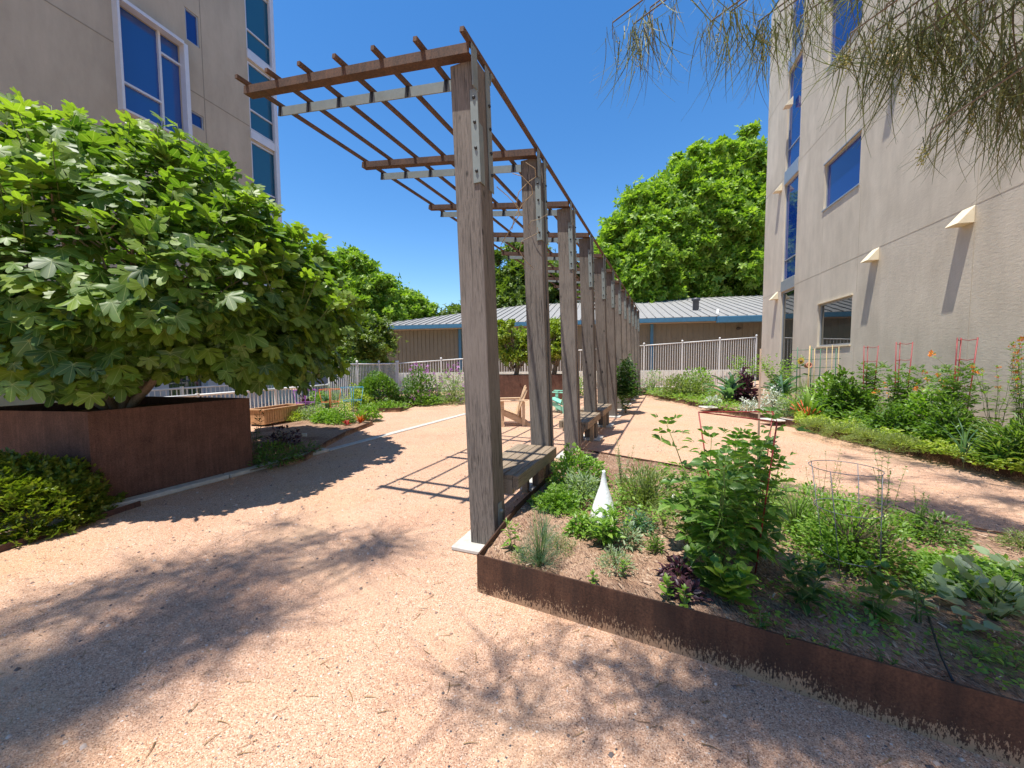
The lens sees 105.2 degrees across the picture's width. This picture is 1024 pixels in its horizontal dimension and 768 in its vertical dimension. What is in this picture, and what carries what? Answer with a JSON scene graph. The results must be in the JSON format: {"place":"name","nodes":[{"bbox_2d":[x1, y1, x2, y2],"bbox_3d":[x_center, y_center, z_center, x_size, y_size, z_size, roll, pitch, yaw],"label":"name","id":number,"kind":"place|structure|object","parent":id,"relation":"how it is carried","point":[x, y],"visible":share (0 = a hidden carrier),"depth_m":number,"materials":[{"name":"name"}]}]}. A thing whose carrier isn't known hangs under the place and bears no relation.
{"place":"outdoors","nodes":[
{"label":"outdoors","id":0,"kind":"place"},
{"bbox_2d":[148,385,301,407],"bbox_3d":[-8.504,0.488,11.441,0.112,0.970,5.912,1,4,16],"label":"fence","id":1,"kind":"object","parent":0,"point":[181,388],"visible":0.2,"depth_m":11.21,"materials":[{"name":"white metal"}]},
{"bbox_2d":[250,411,369,469],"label":"garden soil","id":2,"kind":"structure","parent":0,"point":[319,433],"depth_m":8.63,"materials":[{"name":"brown soil"}]},
{"bbox_2d":[247,440,303,468],"bbox_3d":[-3.685,1.045,6.071,0.837,0.392,0.861,1,4,22],"label":"basil","id":3,"kind":"object","parent":2,"relation":"on","point":[276,456],"visible":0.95,"depth_m":6.02,"materials":[{"name":"green plant"}]},
{"bbox_2d":[0,380,1023,767],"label":"ground","id":4,"kind":"structure","parent":0,"point":[368,740],"depth_m":2.22,"materials":[{"name":"beige gravel"}]},
{"bbox_2d":[0,447,127,546],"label":"boxwood","id":5,"kind":"object","parent":4,"relation":"on","point":[30,480],"visible":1,"depth_m":3.78,"materials":[{"name":"green plant"}]},
{"bbox_2d":[0,501,140,552],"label":"steel strip","id":6,"kind":"object","parent":4,"relation":"on","point":[6,547],"visible":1,"depth_m":3.87,"materials":[{"name":"metal"}]},
{"bbox_2d":[0,396,252,506],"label":"steel planter","id":7,"kind":"object","parent":4,"relation":"on","point":[147,444],"visible":0.86,"depth_m":4.75,"materials":[{"name":"metal"}]},
{"bbox_2d":[0,87,365,409],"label":"fig tree","id":8,"kind":"object","parent":7,"relation":"on","point":[87,329],"visible":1,"depth_m":4.25,"materials":[{"name":"green plant"}]},
{"bbox_2d":[0,0,289,405],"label":"apartment block","id":9,"kind":"structure","parent":4,"relation":"on","point":[181,63],"depth_m":11.97,"materials":[{"name":"paint"}]},
{"bbox_2d":[111,0,192,143],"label":"window","id":10,"kind":"structure","parent":9,"relation":"in","point":[147,65],"depth_m":11.70,"materials":[{"name":"blue glass"}]},
{"bbox_2d":[185,8,198,47],"bbox_3d":[-10.521,-11.649,12.811,0.080,0.994,0.415,1,4,17],"label":"window","id":11,"kind":"structure","parent":9,"relation":"in","point":[191,21],"depth_m":12.84,"materials":[{"name":"glass"}]},
{"bbox_2d":[244,0,269,66],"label":"corner window","id":12,"kind":"structure","parent":9,"relation":"in","point":[256,11],"depth_m":15.12,"materials":[{"name":"teal glass"}]},
{"bbox_2d":[247,61,273,142],"bbox_3d":[-9.799,-10.919,15.246,0.090,2.471,1.096,1,4,17],"label":"corner window","id":13,"kind":"structure","parent":9,"relation":"in","point":[261,116],"depth_m":15.23,"materials":[{"name":"teal glass"}]},
{"bbox_2d":[251,141,275,213],"bbox_3d":[-9.779,-8.027,15.420,0.090,2.471,1.096,1,4,17],"label":"corner window","id":14,"kind":"structure","parent":9,"relation":"in","point":[263,164],"depth_m":15.44,"materials":[{"name":"teal glass"}]},
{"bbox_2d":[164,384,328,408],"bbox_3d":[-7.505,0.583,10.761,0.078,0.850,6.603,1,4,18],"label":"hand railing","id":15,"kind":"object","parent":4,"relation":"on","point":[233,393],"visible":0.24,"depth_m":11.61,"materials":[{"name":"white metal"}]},
{"bbox_2d":[45,413,465,525],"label":"concrete curb","id":16,"kind":"structure","parent":4,"relation":"on","point":[178,488],"depth_m":5.23,"materials":[{"name":"grey concrete"}]},
{"bbox_2d":[250,404,304,425],"bbox_3d":[-6.222,0.808,10.363,0.580,0.430,1.328,0,4,14],"label":"planter box","id":17,"kind":"object","parent":4,"relation":"on","point":[277,413],"visible":0.77,"depth_m":10.00,"materials":[{"name":"brown wood"}]},
{"bbox_2d":[279,419,372,466],"bbox_3d":[-3.614,1.063,8.569,0.542,0.100,5.175,-1,3,-7],"label":"bed edging","id":18,"kind":"object","parent":4,"relation":"on","point":[309,455],"visible":0.8,"depth_m":7.58,"materials":[{"name":"metal"}]},
{"bbox_2d":[303,241,407,350],"bbox_3d":[-17.399,-7.615,41.470,14.054,13.917,12.727,0,3,0],"label":"shade tree","id":19,"kind":"object","parent":4,"relation":"on","point":[376,290],"visible":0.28,"depth_m":39.42,"materials":[{"name":"green plant"}]},
{"bbox_2d":[328,360,397,406],"bbox_3d":[-6.202,-0.203,16.966,0.110,1.655,6.239,0,3,6],"label":"metal fence","id":20,"kind":"object","parent":4,"relation":"on","point":[379,365],"visible":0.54,"depth_m":15.99,"materials":[{"name":"white metal"}]},
{"bbox_2d":[331,308,407,380],"bbox_3d":[-10.370,-1.809,26.799,5.439,6.524,5.885,2,4,34],"label":"garden tree","id":21,"kind":"object","parent":4,"relation":"on","point":[374,341],"visible":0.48,"depth_m":25.82,"materials":[{"name":"green plant"}]},
{"bbox_2d":[393,280,440,321],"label":"shade tree","id":22,"kind":"object","parent":4,"relation":"on","point":[418,305],"visible":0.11,"depth_m":43.89,"materials":[{"name":"green plant"}]},
{"bbox_2d":[235,26,640,554],"bbox_3d":[2.023,-1.345,12.056,2.798,4.412,18.574,1,4,22],"label":"pergola","id":23,"kind":"object","parent":4,"relation":"on","point":[612,316],"visible":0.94,"depth_m":4.20,"materials":[{"name":"wood"}]},
{"bbox_2d":[616,353,645,400],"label":"shrub","id":24,"kind":"object","parent":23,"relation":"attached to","point":[626,376],"visible":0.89,"depth_m":11.52,"materials":[{"name":"green plant"}]},
{"bbox_2d":[0,452,1023,767],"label":"leaf litter","id":25,"kind":"object","parent":4,"relation":"on","point":[422,648],"visible":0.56,"depth_m":2.19,"materials":[{"name":"brown plant"}]},
{"bbox_2d":[500,385,529,426],"bbox_3d":[0.029,0.525,9.769,0.800,0.980,0.790,-1,3,-7],"label":"garden chair","id":26,"kind":"object","parent":4,"relation":"on","point":[512,415],"visible":0.87,"depth_m":9.51,"materials":[{"name":"beige wood"}]},
{"bbox_2d":[494,242,559,308],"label":"shade tree","id":27,"kind":"object","parent":4,"relation":"on","point":[510,275],"visible":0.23,"depth_m":45.95,"materials":[{"name":"green plant"}]},
{"bbox_2d":[502,444,555,493],"bbox_3d":[0.067,1.068,4.228,0.500,0.560,1.293,1,4,22],"label":"bench","id":28,"kind":"object","parent":4,"relation":"on","point":[523,464],"visible":0.62,"depth_m":4.11,"materials":[{"name":"wood"}]},
{"bbox_2d":[499,374,562,399],"bbox_3d":[0.451,0.102,16.586,3.900,1.000,1.300,0,3,0],"label":"steel planter","id":29,"kind":"object","parent":4,"relation":"on","point":[511,385],"visible":0.21,"depth_m":15.98,"materials":[{"name":"metal"}]},
{"bbox_2d":[497,318,527,374],"bbox_3d":[0.116,-1.464,16.640,2.739,2.566,2.206,0,3,0],"label":"citrus tree","id":30,"kind":"object","parent":29,"relation":"in","point":[512,344],"visible":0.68,"depth_m":16.16,"materials":[{"name":"green plant"}]},
{"bbox_2d":[550,317,561,374],"bbox_3d":[1.859,-1.556,16.524,1.782,2.739,2.097,-3,4,-32],"label":"citrus tree","id":31,"kind":"object","parent":29,"relation":"in","point":[555,337],"visible":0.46,"depth_m":16.04,"materials":[{"name":"green plant"}]},
{"bbox_2d":[397,370,750,391],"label":"wall","id":32,"kind":"structure","parent":4,"relation":"on","point":[726,372],"depth_m":21.74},
{"bbox_2d":[386,295,762,379],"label":"metal building","id":33,"kind":"structure","parent":4,"relation":"on","point":[433,338],"depth_m":31.41,"materials":[{"name":"beige metal"}]},
{"bbox_2d":[397,335,757,390],"bbox_3d":[3.931,-1.164,20.974,19.732,2.955,0.109,-1,3,-6],"label":"metal fence","id":34,"kind":"object","parent":4,"relation":"on","point":[644,345],"visible":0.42,"depth_m":21.50,"materials":[{"name":"white metal"}]},
{"bbox_2d":[559,412,600,440],"bbox_3d":[1.283,0.878,7.256,0.500,0.560,1.293,1,4,22],"label":"bench","id":35,"kind":"object","parent":4,"relation":"on","point":[589,420],"visible":0.6,"depth_m":7.12,"materials":[{"name":"wood"}]},
{"bbox_2d":[593,174,705,318],"bbox_3d":[14.613,-11.910,44.294,13.380,21.705,13.368,2,4,33],"label":"shade tree","id":36,"kind":"object","parent":4,"relation":"on","point":[634,238],"visible":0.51,"depth_m":39.97,"materials":[{"name":"green plant"}]},
{"bbox_2d":[647,156,731,317],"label":"shade tree","id":37,"kind":"object","parent":4,"relation":"on","point":[679,196],"visible":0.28,"depth_m":40.63,"materials":[{"name":"green plant"}]},
{"bbox_2d":[656,117,767,316],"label":"shade tree","id":38,"kind":"object","parent":4,"relation":"on","point":[741,172],"visible":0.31,"depth_m":40.14,"materials":[{"name":"green plant"}]},
{"bbox_2d":[477,469,1023,767],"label":"bed edging","id":39,"kind":"object","parent":4,"relation":"on","point":[979,722],"visible":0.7,"depth_m":1.89,"materials":[{"name":"metal"}]},
{"bbox_2d":[594,0,1023,202],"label":"drooping tree","id":40,"kind":"object","parent":4,"relation":"on","point":[923,40],"visible":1,"depth_m":3.29,"materials":[{"name":"green plant"}]},
{"bbox_2d":[645,391,1023,482],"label":"bed edging","id":41,"kind":"object","parent":4,"relation":"on","point":[958,462],"visible":0.48,"depth_m":6.34,"materials":[{"name":"metal"}]},
{"bbox_2d":[761,0,1023,428],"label":"stucco building","id":42,"kind":"structure","parent":4,"relation":"on","point":[862,247],"depth_m":11.13,"materials":[{"name":"paint"}]},
{"bbox_2d":[780,288,793,384],"bbox_3d":[12.515,-2.019,17.710,0.060,4.428,1.483,1,4,16],"label":"tall window","id":43,"kind":"structure","parent":42,"relation":"in","point":[788,296],"depth_m":17.82,"materials":[{"name":"glass"}]},
{"bbox_2d":[783,173,798,280],"bbox_3d":[12.481,-6.912,17.416,0.060,4.347,1.483,1,4,16],"label":"tall window","id":44,"kind":"structure","parent":42,"relation":"in","point":[792,188],"depth_m":17.56,"materials":[{"name":"glass"}]},
{"bbox_2d":[787,52,802,168],"bbox_3d":[12.447,-11.872,17.118,0.060,4.347,1.483,1,4,16],"label":"tall window","id":45,"kind":"structure","parent":42,"relation":"in","point":[794,112],"depth_m":17.24,"materials":[{"name":"glass"}]},
{"bbox_2d":[815,294,852,347],"bbox_3d":[11.307,-2.135,13.713,0.170,1.663,2.367,1,4,16],"label":"window","id":46,"kind":"structure","parent":42,"relation":"in","point":[835,316],"depth_m":13.70,"materials":[{"name":"metal"}]},
{"bbox_2d":[822,129,860,211],"bbox_3d":[11.247,-7.158,13.321,0.170,1.708,2.390,1,4,16],"label":"window","id":47,"kind":"structure","parent":42,"relation":"in","point":[843,172],"depth_m":13.29,"materials":[{"name":"glass"}]},
{"bbox_2d":[826,0,861,70],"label":"window","id":48,"kind":"structure","parent":42,"relation":"in","point":[836,30],"depth_m":13.51,"materials":[{"name":"glass"}]},
{"bbox_2d":[273,0,777,312],"label":"sky","id":49,"kind":"structure","parent":0,"point":[545,55],"materials":[{"name":"blue"}]},
{"bbox_2d":[484,450,1023,701],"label":"garden soil","id":50,"kind":"structure","parent":0,"point":[642,573],"depth_m":2.30,"materials":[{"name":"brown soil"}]},
{"bbox_2d":[515,503,568,568],"bbox_3d":[0.195,1.001,2.635,0.412,0.474,0.456,0,3,0],"label":"fennel","id":51,"kind":"object","parent":50,"relation":"on","point":[539,556],"visible":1,"depth_m":2.63,"materials":[{"name":"green plant"}]},
{"bbox_2d":[526,481,584,517],"bbox_3d":[0.402,1.055,3.670,0.483,0.232,0.559,-2,4,-18],"label":"parsley","id":52,"kind":"object","parent":50,"relation":"on","point":[552,497],"visible":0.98,"depth_m":3.61,"materials":[{"name":"green plant"}]},
{"bbox_2d":[543,442,609,493],"bbox_3d":[0.702,0.881,4.226,0.767,0.532,0.801,0,3,0],"label":"mint","id":53,"kind":"object","parent":50,"relation":"on","point":[582,458],"visible":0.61,"depth_m":4.16,"materials":[{"name":"green plant"}]},
{"bbox_2d":[558,467,599,508],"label":"herb","id":54,"kind":"object","parent":50,"relation":"on","point":[591,480],"visible":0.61,"depth_m":3.80,"materials":[{"name":"green plant"}]},
{"bbox_2d":[562,510,600,539],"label":"herb","id":55,"kind":"object","parent":50,"relation":"on","point":[575,523],"visible":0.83,"depth_m":3.12,"materials":[{"name":"green plant"}]},
{"bbox_2d":[590,470,617,525],"bbox_3d":[0.786,0.967,3.353,0.256,0.467,0.256,0,3,0],"label":"cone ornament","id":56,"kind":"object","parent":50,"relation":"on","point":[603,497],"visible":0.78,"depth_m":3.31,"materials":[{"name":"white ceramic"}]},
{"bbox_2d":[579,501,633,547],"bbox_3d":[0.725,1.062,2.934,0.358,0.310,0.420,2,4,33],"label":"sage","id":57,"kind":"object","parent":50,"relation":"on","point":[606,532],"visible":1,"depth_m":2.90,"materials":[{"name":"green plant"}]},
{"bbox_2d":[595,543,637,576],"bbox_3d":[0.698,1.163,2.596,0.284,0.150,0.286,2,4,31],"label":"thyme","id":58,"kind":"object","parent":50,"relation":"on","point":[616,562],"visible":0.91,"depth_m":2.61,"materials":[{"name":"green plant"}]},
{"bbox_2d":[611,458,681,515],"bbox_3d":[1.279,0.935,3.674,0.657,0.476,0.679,-2,4,-30],"label":"herb","id":59,"kind":"object","parent":50,"relation":"on","point":[644,490],"visible":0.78,"depth_m":3.66,"materials":[{"name":"green plant"}]},
{"bbox_2d":[653,550,698,579],"bbox_3d":[1.060,1.173,2.495,0.290,0.151,0.258,-1,4,-15],"label":"lettuce","id":60,"kind":"object","parent":50,"relation":"on","point":[677,564],"visible":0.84,"depth_m":2.50,"materials":[{"name":"purple plant"}]},
{"bbox_2d":[666,576,714,604],"bbox_3d":[1.020,1.191,2.293,0.263,0.126,0.231,0,3,0],"label":"lettuce","id":61,"kind":"object","parent":50,"relation":"on","point":[689,582],"visible":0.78,"depth_m":2.27,"materials":[{"name":"purple plant"}]},
{"bbox_2d":[659,466,728,547],"bbox_3d":[1.367,0.919,2.860,0.530,0.596,0.425,-4,5,-44],"label":"tomato plant","id":62,"kind":"object","parent":50,"relation":"on","point":[685,525],"visible":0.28,"depth_m":2.84,"materials":[{"name":"green plant"}]},
{"bbox_2d":[682,542,741,597],"bbox_3d":[1.173,1.098,2.286,0.311,0.309,0.213,2,4,36],"label":"basil","id":63,"kind":"object","parent":50,"relation":"on","point":[708,580],"visible":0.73,"depth_m":2.28,"materials":[{"name":"green plant"}]},
{"bbox_2d":[704,554,757,607],"bbox_3d":[1.228,1.127,2.205,0.268,0.260,0.248,1,4,28],"label":"basil","id":64,"kind":"object","parent":50,"relation":"on","point":[737,590],"visible":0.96,"depth_m":2.17,"materials":[{"name":"green plant"}]},
{"bbox_2d":[651,407,813,569],"bbox_3d":[1.346,0.691,2.476,0.833,1.099,0.838,0,3,0],"label":"tomato plant","id":65,"kind":"object","parent":50,"relation":"on","point":[720,523],"visible":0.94,"depth_m":2.37,"materials":[{"name":"green plant"}]},
{"bbox_2d":[564,461,909,563],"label":"herb undergrowth","id":66,"kind":"object","parent":50,"relation":"on","point":[677,495],"visible":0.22,"depth_m":3.36,"materials":[{"name":"green plant"}]},
{"bbox_2d":[698,411,777,572],"bbox_3d":[1.589,0.729,2.583,0.528,1.045,0.465,0,3,0],"label":"plant cage","id":67,"kind":"object","parent":50,"relation":"on","point":[714,412],"visible":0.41,"depth_m":2.57,"materials":[{"name":"red metal"}]},
{"bbox_2d":[709,437,796,563],"bbox_3d":[1.645,0.805,2.692,0.523,0.840,0.729,0,3,0],"label":"tomato plant","id":68,"kind":"object","parent":50,"relation":"on","point":[776,535],"visible":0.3,"depth_m":2.57,"materials":[{"name":"green plant"}]},
{"bbox_2d":[758,477,842,544],"bbox_3d":[2.203,0.968,3.010,0.647,0.480,0.689,-2,4,-27],"label":"cilantro","id":69,"kind":"object","parent":50,"relation":"on","point":[794,515],"visible":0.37,"depth_m":3.03,"materials":[{"name":"green plant"}]},
{"bbox_2d":[778,554,833,615],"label":"pepper plant","id":70,"kind":"object","parent":50,"relation":"on","point":[814,590],"visible":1,"depth_m":2.15,"materials":[{"name":"green plant"}]},
{"bbox_2d":[775,480,875,540],"bbox_3d":[2.492,0.982,3.162,0.683,0.419,0.758,1,4,19],"label":"cilantro","id":71,"kind":"object","parent":50,"relation":"on","point":[810,500],"visible":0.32,"depth_m":3.15,"materials":[{"name":"green plant"}]},
{"bbox_2d":[808,460,884,578],"bbox_3d":[2.179,0.896,2.572,0.382,0.703,0.399,0,3,0],"label":"plant cage","id":72,"kind":"object","parent":50,"relation":"on","point":[858,475],"visible":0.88,"depth_m":2.47,"materials":[{"name":"brown metal"}]},
{"bbox_2d":[780,489,937,590],"bbox_3d":[2.313,0.959,2.649,0.763,0.531,0.805,0,3,0],"label":"cilantro","id":73,"kind":"object","parent":50,"relation":"on","point":[847,536],"visible":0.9,"depth_m":2.59,"materials":[{"name":"green plant"}]},
{"bbox_2d":[738,576,1023,689],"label":"weedy sprigs","id":74,"kind":"object","parent":50,"relation":"on","point":[985,669],"visible":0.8,"depth_m":1.95,"materials":[{"name":"green plant"}]},
{"bbox_2d":[857,560,910,625],"bbox_3d":[1.942,1.106,2.062,0.184,0.309,0.202,0,3,0],"label":"basil","id":75,"kind":"object","parent":50,"relation":"on","point":[880,589],"visible":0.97,"depth_m":2.06,"materials":[{"name":"green plant"}]},
{"bbox_2d":[850,509,918,574],"bbox_3d":[2.405,1.028,2.520,0.376,0.405,0.350,1,4,18],"label":"dry plant","id":76,"kind":"object","parent":50,"relation":"on","point":[908,539],"visible":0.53,"depth_m":2.51,"materials":[{"name":"green plant"}]},
{"bbox_2d":[873,449,907,557],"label":"tall herb","id":77,"kind":"object","parent":50,"relation":"on","point":[878,495],"visible":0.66,"depth_m":2.66,"materials":[{"name":"green plant"}]},
{"bbox_2d":[880,502,936,543],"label":"herb","id":78,"kind":"object","parent":50,"relation":"on","point":[903,518],"visible":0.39,"depth_m":3.00,"materials":[{"name":"green plant"}]},
{"bbox_2d":[902,579,939,622],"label":"seedling","id":79,"kind":"object","parent":50,"relation":"on","point":[915,616],"visible":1,"depth_m":2.05,"materials":[{"name":"green plant"}]},
{"bbox_2d":[896,505,979,549],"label":"herb","id":80,"kind":"object","parent":50,"relation":"on","point":[938,535],"visible":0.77,"depth_m":2.94,"materials":[{"name":"green plant"}]},
{"bbox_2d":[898,544,1023,602],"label":"oregano patch","id":81,"kind":"object","parent":50,"relation":"on","point":[926,559],"visible":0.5,"depth_m":2.42,"materials":[{"name":"green plant"}]},
{"bbox_2d":[900,554,1023,643],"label":"squash plant","id":82,"kind":"object","parent":50,"relation":"on","point":[1002,607],"visible":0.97,"depth_m":2.11,"materials":[{"name":"green plant"}]},
{"bbox_2d":[947,544,1023,585],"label":"squash plant","id":83,"kind":"object","parent":50,"relation":"on","point":[1013,564],"visible":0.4,"depth_m":2.39,"materials":[{"name":"green plant"}]},
{"bbox_2d":[638,387,1001,454],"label":"garden soil","id":84,"kind":"structure","parent":0,"point":[763,397],"depth_m":13.15,"materials":[{"name":"brown soil"}]},
{"bbox_2d":[649,371,721,397],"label":"shrub","id":85,"kind":"object","parent":84,"relation":"on","point":[681,386],"visible":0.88,"depth_m":15.27,"materials":[{"name":"green plant"}]},
{"bbox_2d":[645,385,741,410],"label":"green undergrowth","id":86,"kind":"object","parent":84,"relation":"on","point":[723,400],"visible":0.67,"depth_m":13.50,"materials":[{"name":"green plant"}]},
{"bbox_2d":[701,371,756,402],"bbox_3d":[7.332,0.107,13.172,1.879,1.065,1.392,-2,4,-26],"label":"kale","id":87,"kind":"object","parent":84,"relation":"on","point":[728,389],"visible":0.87,"depth_m":12.99,"materials":[{"name":"green plant"}]},
{"bbox_2d":[733,366,761,404],"bbox_3d":[7.663,0.061,12.869,0.854,1.298,1.011,0,3,0],"label":"kale","id":88,"kind":"object","parent":84,"relation":"on","point":[747,379],"visible":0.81,"depth_m":12.73,"materials":[{"name":"purple plant"}]},
{"bbox_2d":[782,385,838,415],"bbox_3d":[7.365,0.453,9.505,1.263,0.851,1.224,-3,4,-36],"label":"chard","id":89,"kind":"object","parent":84,"relation":"on","point":[809,404],"visible":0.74,"depth_m":9.61,"materials":[{"name":"green plant"}]},
{"bbox_2d":[811,364,880,423],"bbox_3d":[7.808,0.242,9.130,1.266,1.419,1.323,-2,4,-30],"label":"shrub","id":90,"kind":"object","parent":84,"relation":"on","point":[844,391],"visible":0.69,"depth_m":8.97,"materials":[{"name":"green plant"}]},
{"bbox_2d":[856,361,889,410],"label":"tomato plant","id":91,"kind":"object","parent":84,"relation":"on","point":[873,375],"visible":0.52,"depth_m":9.16,"materials":[{"name":"green plant"}]},
{"bbox_2d":[858,400,921,435],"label":"shrub","id":92,"kind":"object","parent":84,"relation":"on","point":[888,413],"visible":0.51,"depth_m":7.30,"materials":[{"name":"green plant"}]},
{"bbox_2d":[865,431,932,452],"bbox_3d":[6.327,0.917,6.357,0.830,0.314,0.817,0,3,0],"label":"thyme","id":93,"kind":"object","parent":84,"relation":"on","point":[890,437],"visible":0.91,"depth_m":6.29,"materials":[{"name":"green plant"}]},
{"bbox_2d":[879,363,928,415],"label":"tomato plant","id":94,"kind":"object","parent":84,"relation":"on","point":[901,396],"visible":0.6,"depth_m":7.92,"materials":[{"name":"green plant"}]},
{"bbox_2d":[793,408,1023,473],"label":"lime ground cover","id":95,"kind":"object","parent":84,"relation":"on","point":[939,444],"visible":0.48,"depth_m":6.18,"materials":[{"name":"green plant"}]},
{"bbox_2d":[797,392,1023,455],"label":"green undergrowth","id":96,"kind":"object","parent":84,"relation":"on","point":[851,413],"visible":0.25,"depth_m":7.96,"materials":[{"name":"green plant"}]},
{"bbox_2d":[892,387,947,432],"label":"shrub","id":97,"kind":"object","parent":84,"relation":"on","point":[920,407],"visible":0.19,"depth_m":7.22,"materials":[{"name":"green plant"}]},
{"bbox_2d":[909,395,992,447],"bbox_3d":[7.149,0.625,6.377,0.916,0.911,1.056,-2,4,-28],"label":"shrub","id":98,"kind":"object","parent":84,"relation":"on","point":[956,414],"visible":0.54,"depth_m":6.32,"materials":[{"name":"green plant"}]},
{"bbox_2d":[922,361,992,437],"bbox_3d":[7.437,0.338,6.552,0.766,1.438,0.766,2,4,35],"label":"tomato plant","id":99,"kind":"object","parent":84,"relation":"on","point":[949,380],"visible":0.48,"depth_m":6.51,"materials":[{"name":"green plant"}]},
{"bbox_2d":[950,426,1023,465],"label":"leek","id":100,"kind":"object","parent":84,"relation":"on","point":[997,445],"visible":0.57,"depth_m":5.18,"materials":[{"name":"green plant"}]},
{"bbox_2d":[963,409,1023,473],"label":"shrub","id":101,"kind":"object","parent":84,"relation":"on","point":[1015,430],"visible":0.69,"depth_m":5.23,"materials":[{"name":"green plant"}]},
{"bbox_2d":[970,361,1019,436],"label":"milkweed","id":102,"kind":"object","parent":84,"relation":"on","point":[987,400],"visible":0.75,"depth_m":6.02,"materials":[{"name":"green plant"}]},
{"bbox_2d":[1007,336,1023,448],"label":"milkweed","id":103,"kind":"object","parent":84,"relation":"on","point":[1017,388],"visible":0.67,"depth_m":5.38,"materials":[{"name":"green plant"}]},
{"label":"garden soil","id":104,"kind":"structure","parent":0,"visible":0},
{"bbox_2d":[351,369,403,407],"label":"round bush","id":105,"kind":"object","parent":104,"relation":"on","point":[373,383],"visible":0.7,"depth_m":13.27,"materials":[{"name":"green plant"}]},
{"bbox_2d":[400,362,441,404],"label":"flowering bush","id":106,"kind":"object","parent":104,"relation":"on","point":[417,388],"visible":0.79,"depth_m":14.27,"materials":[{"name":"green plant"}]},
{"bbox_2d":[434,362,464,402],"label":"flowering bush","id":107,"kind":"object","parent":104,"relation":"on","point":[455,386],"visible":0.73,"depth_m":14.78,"materials":[{"name":"green plant"}]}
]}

